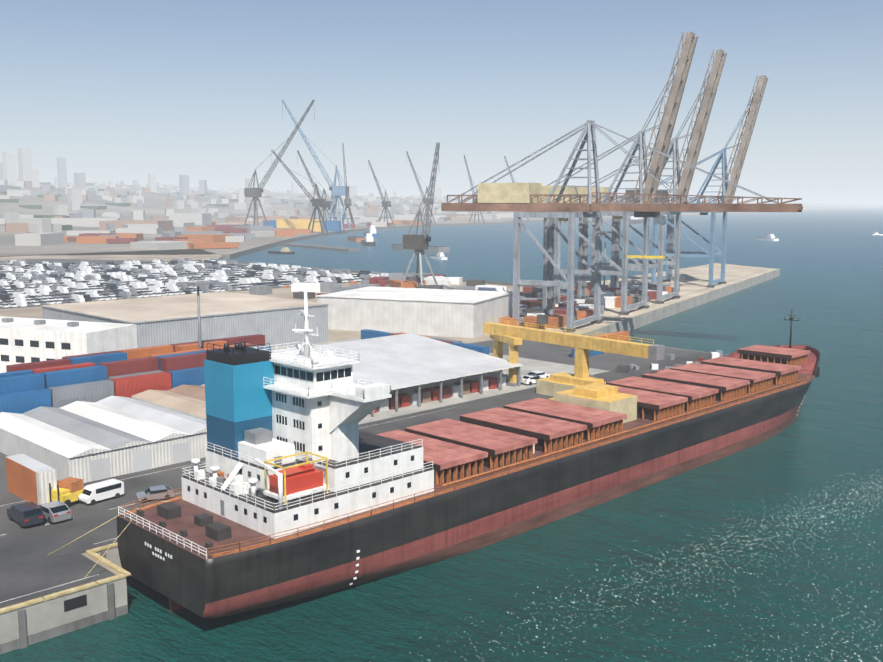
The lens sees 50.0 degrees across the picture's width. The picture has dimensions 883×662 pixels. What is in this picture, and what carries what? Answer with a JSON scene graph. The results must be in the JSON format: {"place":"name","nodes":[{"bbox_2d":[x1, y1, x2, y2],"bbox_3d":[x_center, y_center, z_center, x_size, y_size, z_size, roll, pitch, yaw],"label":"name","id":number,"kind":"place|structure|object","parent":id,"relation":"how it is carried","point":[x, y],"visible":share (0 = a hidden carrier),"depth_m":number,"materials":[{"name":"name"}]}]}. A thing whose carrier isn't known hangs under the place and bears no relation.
{"place":"outdoors","nodes":[
{"label":"outdoors","id":0,"kind":"place"},
{"bbox_2d":[0,452,58,500],"bbox_3d":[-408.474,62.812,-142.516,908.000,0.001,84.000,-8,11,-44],"label":"yard asphalt","id":1,"kind":"structure","parent":0,"point":[5,494],"depth_m":147.15,"materials":[{"name":"grey asphalt"}]},
{"bbox_2d":[0,352,728,608],"bbox_3d":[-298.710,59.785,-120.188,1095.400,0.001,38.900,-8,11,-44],"label":"apron asphalt","id":2,"kind":"structure","parent":0,"point":[28,565],"depth_m":126.76,"materials":[{"name":"grey asphalt"}]},
{"bbox_2d":[7,502,43,527],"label":"dark suv","id":3,"kind":"object","parent":2,"relation":"on","point":[23,515],"visible":1,"depth_m":126.92,"materials":[{"name":"grey"}]},
{"bbox_2d":[5,454,56,504],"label":"container trailer","id":4,"kind":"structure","parent":2,"relation":"on","point":[29,479],"depth_m":136.92,"materials":[{"name":"metal"}]},
{"bbox_2d":[38,500,71,523],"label":"silver hatchback car","id":5,"kind":"object","parent":2,"relation":"on","point":[55,511],"visible":0.79,"depth_m":128.59,"materials":[{"name":"grey metal"}]},
{"bbox_2d":[49,477,83,506],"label":"forklift","id":6,"kind":"object","parent":2,"relation":"on","point":[68,490],"visible":0.75,"depth_m":135.47,"materials":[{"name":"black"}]},
{"bbox_2d":[78,479,123,504],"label":"white van","id":7,"kind":"object","parent":2,"relation":"on","point":[91,494],"visible":1,"depth_m":137.55,"materials":[{"name":"white metal"}]},
{"bbox_2d":[136,485,173,502],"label":"silver car","id":8,"kind":"object","parent":2,"relation":"on","point":[152,491],"visible":0.81,"depth_m":137.97,"materials":[{"name":"grey metal"}]},
{"bbox_2d":[0,249,779,643],"bbox_3d":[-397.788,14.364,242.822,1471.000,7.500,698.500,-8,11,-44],"label":"port ground","id":9,"kind":"structure","parent":0,"point":[44,615],"depth_m":325.10,"materials":[{"name":"concrete"}]},
{"bbox_2d":[0,316,137,372],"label":"white office block","id":10,"kind":"structure","parent":9,"relation":"on","point":[25,340],"depth_m":235.86,"materials":[{"name":"clear concrete"}]},
{"bbox_2d":[0,396,206,482],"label":"striped warehouse","id":11,"kind":"structure","parent":9,"relation":"on","point":[108,437],"depth_m":158.77,"materials":[{"name":"white metal"}]},
{"bbox_2d":[132,384,205,420],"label":"tan warehouse","id":12,"kind":"structure","parent":9,"relation":"on","point":[188,400],"depth_m":185.60,"materials":[{"name":"beige metal"}]},
{"bbox_2d":[0,259,360,308],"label":"car park surface","id":13,"kind":"object","parent":9,"relation":"on","point":[89,261],"visible":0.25,"depth_m":598.10,"materials":[{"name":"grey asphalt"}]},
{"bbox_2d":[0,258,388,307],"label":"parked cars","id":14,"kind":"object","parent":13,"relation":"on","point":[83,278],"visible":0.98,"depth_m":521.91,"materials":[{"name":"white metal"}]},
{"bbox_2d":[41,291,328,348],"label":"warehouse","id":15,"kind":"structure","parent":9,"relation":"on","point":[164,320],"depth_m":280.23,"materials":[{"name":"beige metal"}]},
{"bbox_2d":[0,268,778,653],"bbox_3d":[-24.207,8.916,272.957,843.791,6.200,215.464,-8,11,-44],"label":"quay edge","id":16,"kind":"object","parent":9,"relation":"on","point":[26,640],"visible":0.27,"depth_m":106.75,"materials":[{"name":"beige concrete"}]},
{"bbox_2d":[316,286,512,337],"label":"white warehouse","id":17,"kind":"structure","parent":9,"relation":"on","point":[447,312],"depth_m":316.02,"materials":[{"name":"white metal"}]},
{"bbox_2d":[402,142,439,287],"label":"harbor crane","id":18,"kind":"object","parent":9,"relation":"on","point":[418,243],"visible":0.98,"depth_m":460.32,"materials":[{"name":"grey metal"}]},
{"bbox_2d":[187,231,722,383],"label":"yard clutter","id":19,"kind":"object","parent":9,"relation":"on","point":[531,300],"visible":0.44,"depth_m":425.59,"materials":[{"name":"grey"}]},
{"bbox_2d":[441,120,802,332],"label":"gantry crane","id":20,"kind":"object","parent":9,"relation":"on","point":[522,200],"visible":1,"depth_m":323.70,"materials":[{"name":"grey metal"}]},
{"bbox_2d":[271,337,607,423],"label":"road","id":21,"kind":"structure","parent":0,"point":[530,365],"depth_m":221.56,"materials":[{"name":"grey concrete"}]},
{"bbox_2d":[0,329,629,413],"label":"container stacks","id":22,"kind":"object","parent":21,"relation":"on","point":[67,380],"visible":0.44,"depth_m":194.44,"materials":[{"name":"metal"}]},
{"bbox_2d":[272,333,522,416],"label":"warehouse","id":23,"kind":"structure","parent":21,"relation":"on","point":[412,369],"depth_m":217.72,"materials":[{"name":"metal"}]},
{"bbox_2d":[520,374,541,384],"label":"white car","id":24,"kind":"object","parent":21,"relation":"on","point":[528,379],"visible":0.69,"depth_m":225.80,"materials":[{"name":"white metal"}]},
{"bbox_2d":[527,371,549,377],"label":"white car","id":25,"kind":"object","parent":21,"relation":"on","point":[541,374],"visible":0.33,"depth_m":231.67,"materials":[{"name":"white metal"}]},
{"bbox_2d":[483,318,664,396],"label":"gantry crane","id":26,"kind":"object","parent":21,"relation":"on","point":[512,336],"visible":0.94,"depth_m":211.62,"materials":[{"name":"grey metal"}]},
{"bbox_2d":[0,204,882,661],"bbox_3d":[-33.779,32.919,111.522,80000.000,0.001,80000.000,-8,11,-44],"label":"sea","id":27,"kind":"structure","parent":0,"point":[770,550],"depth_m":130.00,"materials":[{"name":"liquid"}]},
{"bbox_2d":[267,247,294,253],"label":"boat","id":28,"kind":"object","parent":27,"relation":"on","point":[285,250],"visible":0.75,"depth_m":883.28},
{"bbox_2d":[348,236,364,241],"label":"boat","id":29,"kind":"object","parent":27,"relation":"on","point":[355,238],"visible":0.71,"depth_m":1173.99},
{"bbox_2d":[361,233,375,245],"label":"boat","id":30,"kind":"object","parent":27,"relation":"in","point":[368,241],"visible":0.88,"depth_m":1055.47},
{"bbox_2d":[364,225,378,237],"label":"boat","id":31,"kind":"object","parent":27,"relation":"in","point":[372,229],"visible":0.71,"depth_m":1313.87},
{"bbox_2d":[392,244,449,252],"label":"grey barge","id":32,"kind":"object","parent":27,"relation":"on","point":[433,249],"visible":0.46,"depth_m":913.08,"materials":[{"name":"metal"}]},
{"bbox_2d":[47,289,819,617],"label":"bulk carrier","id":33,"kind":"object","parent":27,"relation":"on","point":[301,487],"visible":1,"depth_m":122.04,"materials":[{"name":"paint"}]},
{"bbox_2d":[430,252,447,259],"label":"boat","id":34,"kind":"object","parent":27,"relation":"on","point":[440,255],"visible":0.81,"depth_m":802.95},
{"bbox_2d":[629,216,650,223],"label":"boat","id":35,"kind":"object","parent":27,"relation":"in","point":[636,220],"visible":0.48,"depth_m":2151.98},
{"bbox_2d":[756,234,778,240],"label":"boat","id":36,"kind":"object","parent":27,"relation":"on","point":[770,237],"visible":0.81,"depth_m":1196.58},
{"bbox_2d":[0,184,882,259],"bbox_3d":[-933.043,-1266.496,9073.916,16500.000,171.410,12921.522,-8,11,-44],"label":"shore terrain","id":37,"kind":"structure","parent":0,"point":[154,204],"depth_m":2264.03,"materials":[{"name":"grey concrete"}]},
{"bbox_2d":[0,213,432,251],"bbox_3d":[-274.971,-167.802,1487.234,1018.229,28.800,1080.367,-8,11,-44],"label":"shipping containers","id":38,"kind":"object","parent":37,"relation":"on","point":[230,235],"visible":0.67,"depth_m":1304.56,"materials":[{"name":"metal"}]},
{"bbox_2d":[244,100,314,225],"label":"harbor crane","id":39,"kind":"object","parent":37,"relation":"on","point":[255,193],"visible":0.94,"depth_m":1407.35,"materials":[{"name":"black metal"}]},
{"bbox_2d":[271,150,328,232],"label":"shipyard crane","id":40,"kind":"object","parent":37,"relation":"on","point":[318,203],"visible":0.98,"depth_m":1358.10,"materials":[{"name":"black paint"}]},
{"bbox_2d":[297,150,331,219],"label":"shipyard crane","id":41,"kind":"object","parent":37,"relation":"on","point":[328,203],"visible":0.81,"depth_m":1533.73,"materials":[{"name":"black paint"}]},
{"bbox_2d":[281,99,352,231],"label":"harbor crane","id":42,"kind":"object","parent":37,"relation":"on","point":[338,192],"visible":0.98,"depth_m":1434.07,"materials":[{"name":"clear metal"}]},
{"bbox_2d":[328,166,336,219],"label":"shipyard crane","id":43,"kind":"object","parent":37,"relation":"on","point":[333,208],"visible":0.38,"depth_m":1606.04,"materials":[{"name":"black paint"}]},
{"bbox_2d":[342,143,354,223],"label":"shipyard crane","id":44,"kind":"object","parent":37,"relation":"on","point":[347,203],"visible":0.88,"depth_m":1655.37,"materials":[{"name":"black paint"}]},
{"bbox_2d":[368,160,394,225],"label":"shipyard crane","id":45,"kind":"object","parent":37,"relation":"on","point":[385,204],"visible":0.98,"depth_m":1764.61,"materials":[{"name":"black paint"}]},
{"bbox_2d":[0,148,828,245],"bbox_3d":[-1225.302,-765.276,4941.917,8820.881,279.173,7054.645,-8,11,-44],"label":"city buildings","id":46,"kind":"structure","parent":37,"relation":"on","point":[42,226],"depth_m":2640.91,"materials":[{"name":"grey concrete"}]},
{"bbox_2d":[406,152,436,223],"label":"shipyard crane","id":47,"kind":"object","parent":37,"relation":"on","point":[425,198],"visible":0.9,"depth_m":1918.32,"materials":[{"name":"black paint"}]},
{"bbox_2d":[464,155,484,222],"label":"shipyard crane","id":48,"kind":"object","parent":37,"relation":"on","point":[470,180],"visible":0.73,"depth_m":2084.73,"materials":[{"name":"black paint"}]},
{"bbox_2d":[504,156,528,220],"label":"shipyard crane","id":49,"kind":"object","parent":37,"relation":"on","point":[511,179],"visible":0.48,"depth_m":2283.78,"materials":[{"name":"black paint"}]},
{"bbox_2d":[0,0,882,203],"label":"sky","id":50,"kind":"structure","parent":0,"point":[127,91],"materials":[{"name":"blue"}]},
{"bbox_2d":[469,339,699,370],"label":"pavement","id":51,"kind":"structure","parent":0,"point":[542,351],"depth_m":269.38,"materials":[{"name":"concrete"}]},
{"bbox_2d":[546,263,776,333],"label":"pier deck","id":52,"kind":"structure","parent":0,"point":[695,283],"depth_m":509.33,"materials":[{"name":"concrete"}]},
{"bbox_2d":[542,32,697,314],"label":"gantry crane","id":53,"kind":"object","parent":52,"relation":"on","point":[666,127],"visible":0.71,"depth_m":368.64,"materials":[{"name":"grey metal"}]},
{"bbox_2d":[578,49,726,303],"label":"gantry crane","id":54,"kind":"object","parent":52,"relation":"on","point":[684,179],"visible":0.65,"depth_m":408.07,"materials":[{"name":"grey metal"}]},
{"bbox_2d":[620,75,767,287],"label":"gantry crane","id":55,"kind":"object","parent":52,"relation":"on","point":[752,114],"visible":0.65,"depth_m":487.62,"materials":[{"name":"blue metal"}]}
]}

